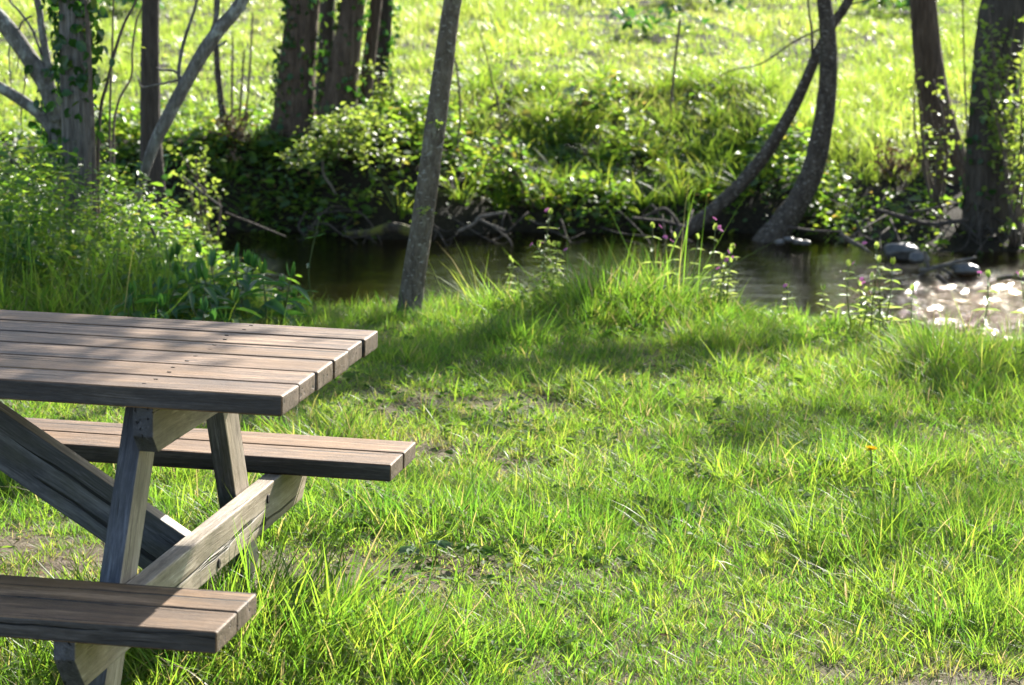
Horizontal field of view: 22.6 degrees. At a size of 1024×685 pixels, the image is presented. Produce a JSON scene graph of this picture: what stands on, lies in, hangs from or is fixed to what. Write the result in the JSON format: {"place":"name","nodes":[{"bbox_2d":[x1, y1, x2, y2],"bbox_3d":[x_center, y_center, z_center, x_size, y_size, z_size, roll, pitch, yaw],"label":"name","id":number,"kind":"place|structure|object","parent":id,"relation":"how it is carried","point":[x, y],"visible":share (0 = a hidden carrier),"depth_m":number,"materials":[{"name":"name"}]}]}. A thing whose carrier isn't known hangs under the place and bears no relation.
{"place":"outdoors","nodes":[
{"label":"outdoors","id":0,"kind":"place"},
{"bbox_2d":[0,177,1023,684],"bbox_3d":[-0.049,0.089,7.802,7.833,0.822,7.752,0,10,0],"label":"lawn grass","id":1,"kind":"structure","parent":0,"point":[988,605],"depth_m":6.98,"materials":[{"name":"green plant"}]},
{"bbox_2d":[0,0,1023,684],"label":"ground","id":2,"kind":"structure","parent":0,"point":[458,210],"depth_m":16.38,"materials":[{"name":"green plant"}]},
{"bbox_2d":[0,234,49,288],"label":"broadleaf plant","id":3,"kind":"object","parent":2,"relation":"on","point":[26,243],"visible":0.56,"depth_m":9.96,"materials":[{"name":"green plant"}]},
{"bbox_2d":[0,0,63,243],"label":"forked tree","id":4,"kind":"object","parent":2,"relation":"on","point":[37,69],"visible":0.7,"depth_m":11.24,"materials":[{"name":"grey plant"}]},
{"bbox_2d":[1,209,66,271],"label":"broadleaf plant","id":5,"kind":"object","parent":2,"relation":"on","point":[10,216],"visible":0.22,"depth_m":10.27,"materials":[{"name":"green plant"}]},
{"bbox_2d":[0,225,81,280],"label":"broadleaf plant","id":6,"kind":"object","parent":2,"relation":"on","point":[32,234],"visible":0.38,"depth_m":10.07,"materials":[{"name":"green plant"}]},
{"bbox_2d":[39,0,114,258],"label":"ivy tree","id":7,"kind":"object","parent":2,"relation":"on","point":[76,77],"visible":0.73,"depth_m":10.81,"materials":[{"name":"grey plant"}]},
{"bbox_2d":[108,0,113,250],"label":"sapling","id":8,"kind":"object","parent":2,"relation":"on","point":[109,128],"visible":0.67,"depth_m":11.58,"materials":[{"name":"brown plant"}]},
{"bbox_2d":[96,0,137,232],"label":"sapling","id":9,"kind":"object","parent":2,"relation":"on","point":[106,87],"visible":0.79,"depth_m":10.97,"materials":[{"name":"brown plant"}]},
{"bbox_2d":[112,0,145,240],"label":"sapling","id":10,"kind":"object","parent":2,"relation":"on","point":[134,34],"visible":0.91,"depth_m":12.17,"materials":[{"name":"brown plant"}]},
{"bbox_2d":[97,0,171,8],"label":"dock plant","id":11,"kind":"object","parent":2,"relation":"on","point":[122,2],"visible":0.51,"depth_m":25.24,"materials":[{"name":"green plant"}]},
{"bbox_2d":[102,292,168,318],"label":"broadleaf plant","id":12,"kind":"object","parent":2,"relation":"on","point":[161,300],"visible":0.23,"depth_m":9.44,"materials":[{"name":"green plant"}]},
{"bbox_2d":[109,280,168,318],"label":"broadleaf plant","id":13,"kind":"object","parent":2,"relation":"on","point":[132,290],"visible":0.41,"depth_m":9.58,"materials":[{"name":"green plant"}]},
{"bbox_2d":[0,131,301,317],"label":"weedy undergrowth","id":14,"kind":"object","parent":2,"relation":"on","point":[108,205],"visible":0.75,"depth_m":10.41,"materials":[{"name":"green plant"}]},
{"bbox_2d":[0,155,24,169],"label":"driftwood branch","id":15,"kind":"object","parent":14,"relation":"on","point":[11,161],"visible":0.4,"depth_m":11.32,"materials":[{"name":"brown wood"}]},
{"bbox_2d":[147,222,159,247],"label":"driftwood branch","id":16,"kind":"object","parent":14,"relation":"on","point":[152,231],"visible":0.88,"depth_m":10.67,"materials":[{"name":"grey wood"}]},
{"bbox_2d":[134,0,178,265],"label":"dark tree","id":17,"kind":"object","parent":2,"relation":"on","point":[150,106],"visible":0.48,"depth_m":13.34,"materials":[{"name":"brown plant"}]},
{"bbox_2d":[134,272,194,318],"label":"broadleaf plant","id":18,"kind":"object","parent":2,"relation":"on","point":[174,282],"visible":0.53,"depth_m":9.69,"materials":[{"name":"green plant"}]},
{"bbox_2d":[126,245,208,310],"bbox_3d":[-1.341,-0.210,10.011,0.387,0.336,0.351,0,10,0],"label":"broadleaf plant","id":19,"kind":"object","parent":2,"relation":"on","point":[170,254],"visible":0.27,"depth_m":10.01,"materials":[{"name":"green plant"}]},
{"bbox_2d":[162,212,189,230],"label":"driftwood branch","id":20,"kind":"object","parent":2,"relation":"on","point":[166,214],"visible":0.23,"depth_m":13.07,"materials":[{"name":"brown wood"}]},
{"bbox_2d":[145,260,222,317],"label":"broadleaf plant","id":21,"kind":"object","parent":2,"relation":"on","point":[175,267],"visible":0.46,"depth_m":9.78,"materials":[{"name":"green plant"}]},
{"bbox_2d":[124,0,248,251],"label":"lichen stem tree","id":22,"kind":"object","parent":2,"relation":"on","point":[224,23],"visible":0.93,"depth_m":11.64,"materials":[{"name":"grey plant"}]},
{"bbox_2d":[168,142,228,280],"bbox_3d":[-1.727,-0.672,14.148,0.335,0.872,0.431,7,12,35],"label":"leafy bush","id":23,"kind":"object","parent":2,"relation":"on","point":[204,215],"visible":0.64,"depth_m":14.13,"materials":[{"name":"green plant"}]},
{"bbox_2d":[161,238,239,303],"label":"broadleaf plant","id":24,"kind":"object","parent":2,"relation":"on","point":[198,246],"visible":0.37,"depth_m":10.20,"materials":[{"name":"green plant"}]},
{"bbox_2d":[182,176,222,206],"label":"driftwood branch","id":25,"kind":"object","parent":2,"relation":"on","point":[199,190],"visible":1,"depth_m":13.65,"materials":[{"name":"grey wood"}]},
{"bbox_2d":[161,263,244,320],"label":"broadleaf plant","id":26,"kind":"object","parent":2,"relation":"on","point":[211,292],"visible":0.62,"depth_m":9.72,"materials":[{"name":"green plant"}]},
{"bbox_2d":[191,296,216,320],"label":"broadleaf plant","id":27,"kind":"object","parent":2,"relation":"on","point":[204,307],"visible":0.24,"depth_m":9.41,"materials":[{"name":"green plant"}]},
{"bbox_2d":[0,310,415,684],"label":"picnic table","id":28,"kind":"object","parent":2,"relation":"on","point":[169,385],"visible":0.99,"depth_m":5.24,"materials":[{"name":"brown wood"}]},
{"bbox_2d":[181,248,246,322],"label":"broadleaf plant","id":29,"kind":"object","parent":2,"relation":"on","point":[212,256],"visible":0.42,"depth_m":9.92,"materials":[{"name":"green plant"}]},
{"bbox_2d":[213,0,229,132],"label":"thin tree","id":30,"kind":"object","parent":2,"relation":"on","point":[219,87],"visible":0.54,"depth_m":17.33,"materials":[{"name":"brown plant"}]},
{"bbox_2d":[217,36,233,125],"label":"upright twig","id":31,"kind":"object","parent":2,"relation":"on","point":[232,89],"visible":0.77,"depth_m":17.24,"materials":[{"name":"brown wood"}]},
{"bbox_2d":[203,108,259,161],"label":"dead bush","id":32,"kind":"object","parent":2,"relation":"on","point":[239,130],"visible":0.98,"depth_m":17.06,"materials":[{"name":"brown plant"}]},
{"bbox_2d":[207,287,263,322],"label":"broadleaf plant","id":33,"kind":"object","parent":2,"relation":"on","point":[235,296],"visible":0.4,"depth_m":9.54,"materials":[{"name":"green plant"}]},
{"bbox_2d":[234,50,245,124],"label":"upright twig","id":34,"kind":"object","parent":2,"relation":"on","point":[241,92],"visible":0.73,"depth_m":17.25,"materials":[{"name":"brown wood"}]},
{"bbox_2d":[213,242,276,306],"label":"broadleaf plant","id":35,"kind":"object","parent":2,"relation":"on","point":[255,274],"visible":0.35,"depth_m":10.27,"materials":[{"name":"green plant"}]},
{"bbox_2d":[208,250,284,323],"bbox_3d":[-1.025,-0.188,9.964,0.322,0.343,0.335,7,12,36],"label":"broadleaf plant","id":36,"kind":"object","parent":2,"relation":"on","point":[246,279],"visible":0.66,"depth_m":9.95,"materials":[{"name":"green plant"}]},
{"bbox_2d":[236,13,263,131],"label":"upright twig","id":37,"kind":"object","parent":2,"relation":"on","point":[248,85],"visible":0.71,"depth_m":17.23,"materials":[{"name":"brown wood"}]},
{"bbox_2d":[233,258,314,325],"bbox_3d":[-0.893,-0.175,9.856,0.316,0.306,0.321,2,10,13],"label":"broadleaf plant","id":38,"kind":"object","parent":2,"relation":"on","point":[277,306],"visible":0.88,"depth_m":9.83,"materials":[{"name":"green plant"}]},
{"bbox_2d":[262,274,312,320],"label":"broadleaf plant","id":39,"kind":"object","parent":2,"relation":"on","point":[293,293],"visible":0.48,"depth_m":10.11,"materials":[{"name":"green plant"}]},
{"bbox_2d":[259,0,335,152],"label":"brown tree","id":40,"kind":"object","parent":2,"relation":"on","point":[296,68],"visible":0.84,"depth_m":17.14,"materials":[{"name":"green plant"}]},
{"bbox_2d":[305,216,322,305],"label":"seedling","id":41,"kind":"object","parent":2,"relation":"on","point":[308,265],"visible":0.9,"depth_m":10.41,"materials":[{"name":"green plant"}]},
{"bbox_2d":[321,158,336,194],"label":"driftwood branch","id":42,"kind":"object","parent":2,"relation":"on","point":[326,178],"visible":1,"depth_m":16.35,"materials":[{"name":"grey wood"}]},
{"bbox_2d":[274,102,412,176],"bbox_3d":[-1.051,-1.316,16.430,0.893,0.479,1.087,0,10,0],"label":"layered shrub","id":43,"kind":"object","parent":2,"relation":"on","point":[340,142],"visible":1,"depth_m":16.24,"materials":[{"name":"green plant"}]},
{"bbox_2d":[308,0,401,148],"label":"coppiced tree","id":44,"kind":"object","parent":2,"relation":"on","point":[339,83],"visible":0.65,"depth_m":17.12,"materials":[{"name":"brown plant"}]},
{"bbox_2d":[355,55,418,141],"bbox_3d":[-0.780,-1.607,17.036,0.363,0.622,0.528,6,11,31],"label":"bramble bush","id":45,"kind":"object","parent":2,"relation":"on","point":[381,95],"visible":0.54,"depth_m":16.99,"materials":[{"name":"green plant"}]},
{"bbox_2d":[395,540,453,562],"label":"lobed leaf plant","id":46,"kind":"object","parent":2,"relation":"on","point":[440,543],"visible":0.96,"depth_m":6.41,"materials":[{"name":"green plant"}]},
{"bbox_2d":[397,0,461,313],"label":"leaning tree","id":47,"kind":"object","parent":2,"relation":"on","point":[412,286],"visible":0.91,"depth_m":10.19,"materials":[{"name":"grey plant"}]},
{"bbox_2d":[454,58,460,166],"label":"dry stalk","id":48,"kind":"object","parent":2,"relation":"on","point":[459,121],"visible":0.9,"depth_m":16.97,"materials":[{"name":"brown plant"}]},
{"bbox_2d":[454,543,495,567],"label":"lobed leaf plant","id":49,"kind":"object","parent":2,"relation":"on","point":[475,549],"visible":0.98,"depth_m":6.36,"materials":[{"name":"green plant"}]},
{"bbox_2d":[480,32,500,154],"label":"dry stalk","id":50,"kind":"object","parent":2,"relation":"on","point":[494,89],"visible":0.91,"depth_m":17.35,"materials":[{"name":"brown plant"}]},
{"bbox_2d":[448,130,542,208],"bbox_3d":[-0.097,-1.114,16.599,0.505,0.548,0.643,3,10,15],"label":"bramble bush","id":51,"kind":"object","parent":2,"relation":"on","point":[502,165],"visible":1,"depth_m":16.60,"materials":[{"name":"green plant"}]},
{"bbox_2d":[7,356,996,682],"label":"soil crumbs","id":52,"kind":"object","parent":2,"relation":"on","point":[387,570],"visible":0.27,"depth_m":6.45,"materials":[{"name":"brown soil"}]},
{"bbox_2d":[0,40,1023,261],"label":"bushes","id":53,"kind":"object","parent":2,"relation":"on","point":[205,114],"visible":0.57,"depth_m":17.10,"materials":[{"name":"green plant"}]},
{"bbox_2d":[0,271,1023,684],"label":"lawn weeds","id":54,"kind":"object","parent":2,"relation":"on","point":[346,375],"visible":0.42,"depth_m":7.39,"materials":[{"name":"green plant"}]},
{"bbox_2d":[502,255,530,301],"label":"leafy herb","id":55,"kind":"object","parent":2,"relation":"on","point":[512,267],"visible":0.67,"depth_m":10.50,"materials":[{"name":"green plant"}]},
{"bbox_2d":[528,197,567,297],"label":"campion plant","id":56,"kind":"object","parent":2,"relation":"on","point":[548,211],"visible":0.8,"depth_m":10.48,"materials":[{"name":"green plant"}]},
{"bbox_2d":[584,3,713,33],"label":"dock plant","id":57,"kind":"object","parent":2,"relation":"on","point":[632,12],"visible":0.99,"depth_m":21.82,"materials":[{"name":"green plant"}]},
{"bbox_2d":[641,222,669,291],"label":"campion plant","id":58,"kind":"object","parent":2,"relation":"on","point":[652,227],"visible":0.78,"depth_m":10.48,"materials":[{"name":"green plant"}]},
{"bbox_2d":[663,232,682,294],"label":"campion plant","id":59,"kind":"object","parent":2,"relation":"on","point":[665,236],"visible":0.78,"depth_m":10.48,"materials":[{"name":"green plant"}]},
{"bbox_2d":[669,19,680,117],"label":"dry stalk","id":60,"kind":"object","parent":2,"relation":"on","point":[674,68],"visible":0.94,"depth_m":17.83,"materials":[{"name":"brown plant"}]},
{"bbox_2d":[684,217,737,303],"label":"campion plant","id":61,"kind":"object","parent":2,"relation":"on","point":[718,227],"visible":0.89,"depth_m":10.46,"materials":[{"name":"green plant"}]},
{"bbox_2d":[679,0,749,11],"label":"dock plant","id":62,"kind":"object","parent":2,"relation":"on","point":[728,2],"visible":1,"depth_m":24.43,"materials":[{"name":"green plant"}]},
{"bbox_2d":[716,243,741,309],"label":"campion plant","id":63,"kind":"object","parent":2,"relation":"on","point":[733,245],"visible":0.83,"depth_m":10.45,"materials":[{"name":"green plant"}]},
{"bbox_2d":[657,0,853,264],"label":"bowed tree","id":64,"kind":"object","parent":2,"relation":"on","point":[732,192],"visible":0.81,"depth_m":16.40,"materials":[{"name":"brown plant"}]},
{"bbox_2d":[704,0,867,270],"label":"bowed tree","id":65,"kind":"object","parent":2,"relation":"on","point":[792,208],"visible":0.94,"depth_m":16.12,"materials":[{"name":"brown plant"}]},
{"bbox_2d":[779,282,794,318],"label":"campion plant","id":66,"kind":"object","parent":2,"relation":"on","point":[787,291],"visible":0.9,"depth_m":10.36,"materials":[{"name":"green plant"}]},
{"bbox_2d":[817,284,838,322],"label":"campion plant","id":67,"kind":"object","parent":2,"relation":"on","point":[830,306],"visible":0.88,"depth_m":10.24,"materials":[{"name":"green plant"}]},
{"bbox_2d":[834,259,877,327],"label":"campion plant","id":68,"kind":"object","parent":2,"relation":"on","point":[861,281],"visible":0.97,"depth_m":10.16,"materials":[{"name":"green plant"}]},
{"bbox_2d":[865,445,875,482],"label":"dandelion","id":69,"kind":"object","parent":2,"relation":"on","point":[870,448],"visible":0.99,"depth_m":7.43,"materials":[{"name":"yellow plant"}]},
{"bbox_2d":[853,241,904,330],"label":"campion plant","id":70,"kind":"object","parent":2,"relation":"on","point":[878,315],"visible":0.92,"depth_m":10.04,"materials":[{"name":"green plant"}]},
{"bbox_2d":[870,136,919,176],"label":"dead bush","id":71,"kind":"object","parent":2,"relation":"on","point":[892,165],"visible":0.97,"depth_m":16.84,"materials":[{"name":"brown plant"}]},
{"bbox_2d":[862,0,949,10],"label":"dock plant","id":72,"kind":"object","parent":2,"relation":"on","point":[902,4],"visible":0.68,"depth_m":24.62,"materials":[{"name":"green plant"}]},
{"bbox_2d":[899,284,923,330],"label":"campion plant","id":73,"kind":"object","parent":2,"relation":"on","point":[912,286],"visible":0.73,"depth_m":9.99,"materials":[{"name":"green plant"}]},
{"bbox_2d":[901,68,964,214],"bbox_3d":[2.661,-1.265,16.199,0.392,0.928,0.423,5,11,29],"label":"hazel shrub","id":74,"kind":"object","parent":2,"relation":"on","point":[937,185],"visible":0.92,"depth_m":16.20,"materials":[{"name":"green plant"}]},
{"bbox_2d":[909,0,965,184],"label":"ridged tree","id":75,"kind":"object","parent":2,"relation":"on","point":[927,52],"visible":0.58,"depth_m":16.77,"materials":[{"name":"brown plant"}]},
{"bbox_2d":[962,0,967,137],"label":"sapling","id":76,"kind":"object","parent":2,"relation":"on","point":[964,69],"visible":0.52,"depth_m":16.54,"materials":[{"name":"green plant"}]},
{"bbox_2d":[968,270,999,334],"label":"campion plant","id":77,"kind":"object","parent":2,"relation":"on","point":[988,274],"visible":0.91,"depth_m":9.88,"materials":[{"name":"green plant"}]},
{"bbox_2d":[947,0,1023,236],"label":"massive tree","id":78,"kind":"object","parent":2,"relation":"on","point":[982,188],"visible":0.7,"depth_m":15.89,"materials":[{"name":"brown plant"}]},
{"bbox_2d":[837,201,1023,256],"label":"washed out roots","id":79,"kind":"object","parent":78,"relation":"attached to","point":[971,224],"visible":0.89,"depth_m":15.71,"materials":[{"name":"brown plant"}]},
{"bbox_2d":[872,203,968,225],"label":"driftwood branch","id":80,"kind":"object","parent":79,"relation":"on","point":[910,219],"visible":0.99,"depth_m":15.68,"materials":[{"name":"wood"}]},
{"bbox_2d":[962,3,1023,246],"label":"hazel shrub","id":81,"kind":"object","parent":2,"relation":"on","point":[1016,222],"visible":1,"depth_m":15.62,"materials":[{"name":"green plant"}]},
{"bbox_2d":[1010,270,1023,326],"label":"campion plant","id":82,"kind":"object","parent":2,"relation":"on","point":[1020,273],"visible":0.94,"depth_m":9.85,"materials":[{"name":"green plant"}]},
{"bbox_2d":[0,0,1023,186],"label":"meadow grass","id":83,"kind":"structure","parent":0,"point":[893,78],"depth_m":20.84,"materials":[{"name":"green plant"}]},
{"bbox_2d":[102,230,1023,341],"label":"creek water","id":84,"kind":"structure","parent":0,"point":[997,302],"depth_m":15.23,"materials":[{"name":"liquid"}]},
{"bbox_2d":[225,212,285,236],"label":"driftwood branch","id":85,"kind":"object","parent":84,"relation":"in","point":[247,221],"visible":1,"depth_m":14.29,"materials":[{"name":"grey wood"}]},
{"bbox_2d":[346,222,409,236],"bbox_3d":[-0.799,-0.700,16.209,0.495,0.119,0.072,0,10,0],"label":"mossy log","id":86,"kind":"object","parent":84,"relation":"on","point":[397,228],"visible":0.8,"depth_m":16.18,"materials":[{"name":"wood"}]},
{"bbox_2d":[457,211,512,245],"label":"driftwood branch","id":87,"kind":"object","parent":84,"relation":"on","point":[479,217],"visible":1,"depth_m":15.99,"materials":[{"name":"grey wood"}]},
{"bbox_2d":[297,205,693,245],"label":"washed out roots","id":88,"kind":"object","parent":84,"relation":"on","point":[320,214],"visible":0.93,"depth_m":16.31,"materials":[{"name":"brown plant"}]},
{"bbox_2d":[632,207,685,237],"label":"driftwood branch","id":89,"kind":"object","parent":84,"relation":"on","point":[677,223],"visible":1,"depth_m":16.04,"materials":[{"name":"grey wood"}]},
{"bbox_2d":[774,239,784,244],"bbox_3d":[1.654,-0.620,15.867,0.071,0.039,0.056,0,10,0],"label":"stone","id":90,"kind":"object","parent":84,"relation":"on","point":[779,242],"visible":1,"depth_m":15.85,"materials":[{"name":"grey stone"}]},
{"bbox_2d":[783,236,794,242],"bbox_3d":[1.713,-0.636,15.864,0.072,0.040,0.058,0,10,0],"label":"stone","id":91,"kind":"object","parent":84,"relation":"on","point":[788,239],"visible":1,"depth_m":15.85,"materials":[{"name":"grey stone"}]},
{"bbox_2d":[792,239,802,244],"bbox_3d":[1.766,-0.624,15.871,0.074,0.038,0.055,0,10,0],"label":"stone","id":92,"kind":"object","parent":84,"relation":"on","point":[796,241],"visible":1,"depth_m":15.85,"materials":[{"name":"grey stone"}]},
{"bbox_2d":[801,240,810,244],"bbox_3d":[1.813,-0.618,15.870,0.073,0.035,0.054,0,10,0],"label":"stone","id":93,"kind":"object","parent":84,"relation":"on","point":[805,242],"visible":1,"depth_m":15.85,"materials":[{"name":"grey stone"}]},
{"bbox_2d":[781,226,846,239],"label":"driftwood branch","id":94,"kind":"object","parent":84,"relation":"on","point":[807,230],"visible":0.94,"depth_m":16.00,"materials":[{"name":"grey wood"}]},
{"bbox_2d":[839,232,870,252],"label":"driftwood branch","id":95,"kind":"object","parent":84,"relation":"on","point":[847,238],"visible":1,"depth_m":15.40,"materials":[{"name":"grey wood"}]},
{"bbox_2d":[883,242,919,260],"bbox_3d":[2.343,-0.545,15.422,0.224,0.114,0.190,0,10,0],"label":"stone","id":96,"kind":"object","parent":84,"relation":"in","point":[902,251],"visible":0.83,"depth_m":15.36,"materials":[{"name":"grey stone"}]},
{"bbox_2d":[908,252,929,263],"bbox_3d":[2.385,-0.497,15.030,0.128,0.070,0.101,0,10,0],"label":"stone","id":97,"kind":"object","parent":84,"relation":"on","point":[916,257],"visible":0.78,"depth_m":15.00,"materials":[{"name":"grey stone"}]},
{"bbox_2d":[923,251,929,270],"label":"driftwood branch","id":98,"kind":"object","parent":84,"relation":"on","point":[926,260],"visible":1,"depth_m":14.72,"materials":[{"name":"grey wood"}]},
{"bbox_2d":[894,256,975,288],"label":"driftwood branch","id":99,"kind":"object","parent":84,"relation":"on","point":[935,267],"visible":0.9,"depth_m":14.73,"materials":[{"name":"grey wood"}]},
{"bbox_2d":[935,273,968,297],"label":"driftwood branch","id":100,"kind":"object","parent":84,"relation":"on","point":[940,278],"visible":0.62,"depth_m":14.34,"materials":[{"name":"beige wood"}]},
{"bbox_2d":[949,262,979,274],"bbox_3d":[2.599,-0.423,14.733,0.171,0.070,0.136,0,10,0],"label":"stone","id":101,"kind":"object","parent":84,"relation":"on","point":[964,268],"visible":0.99,"depth_m":14.69,"materials":[{"name":"grey stone"}]},
{"bbox_2d":[997,275,1023,280],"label":"driftwood branch","id":102,"kind":"object","parent":84,"relation":"on","point":[1004,277],"visible":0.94,"depth_m":14.43,"materials":[{"name":"brown plant"}]}
]}

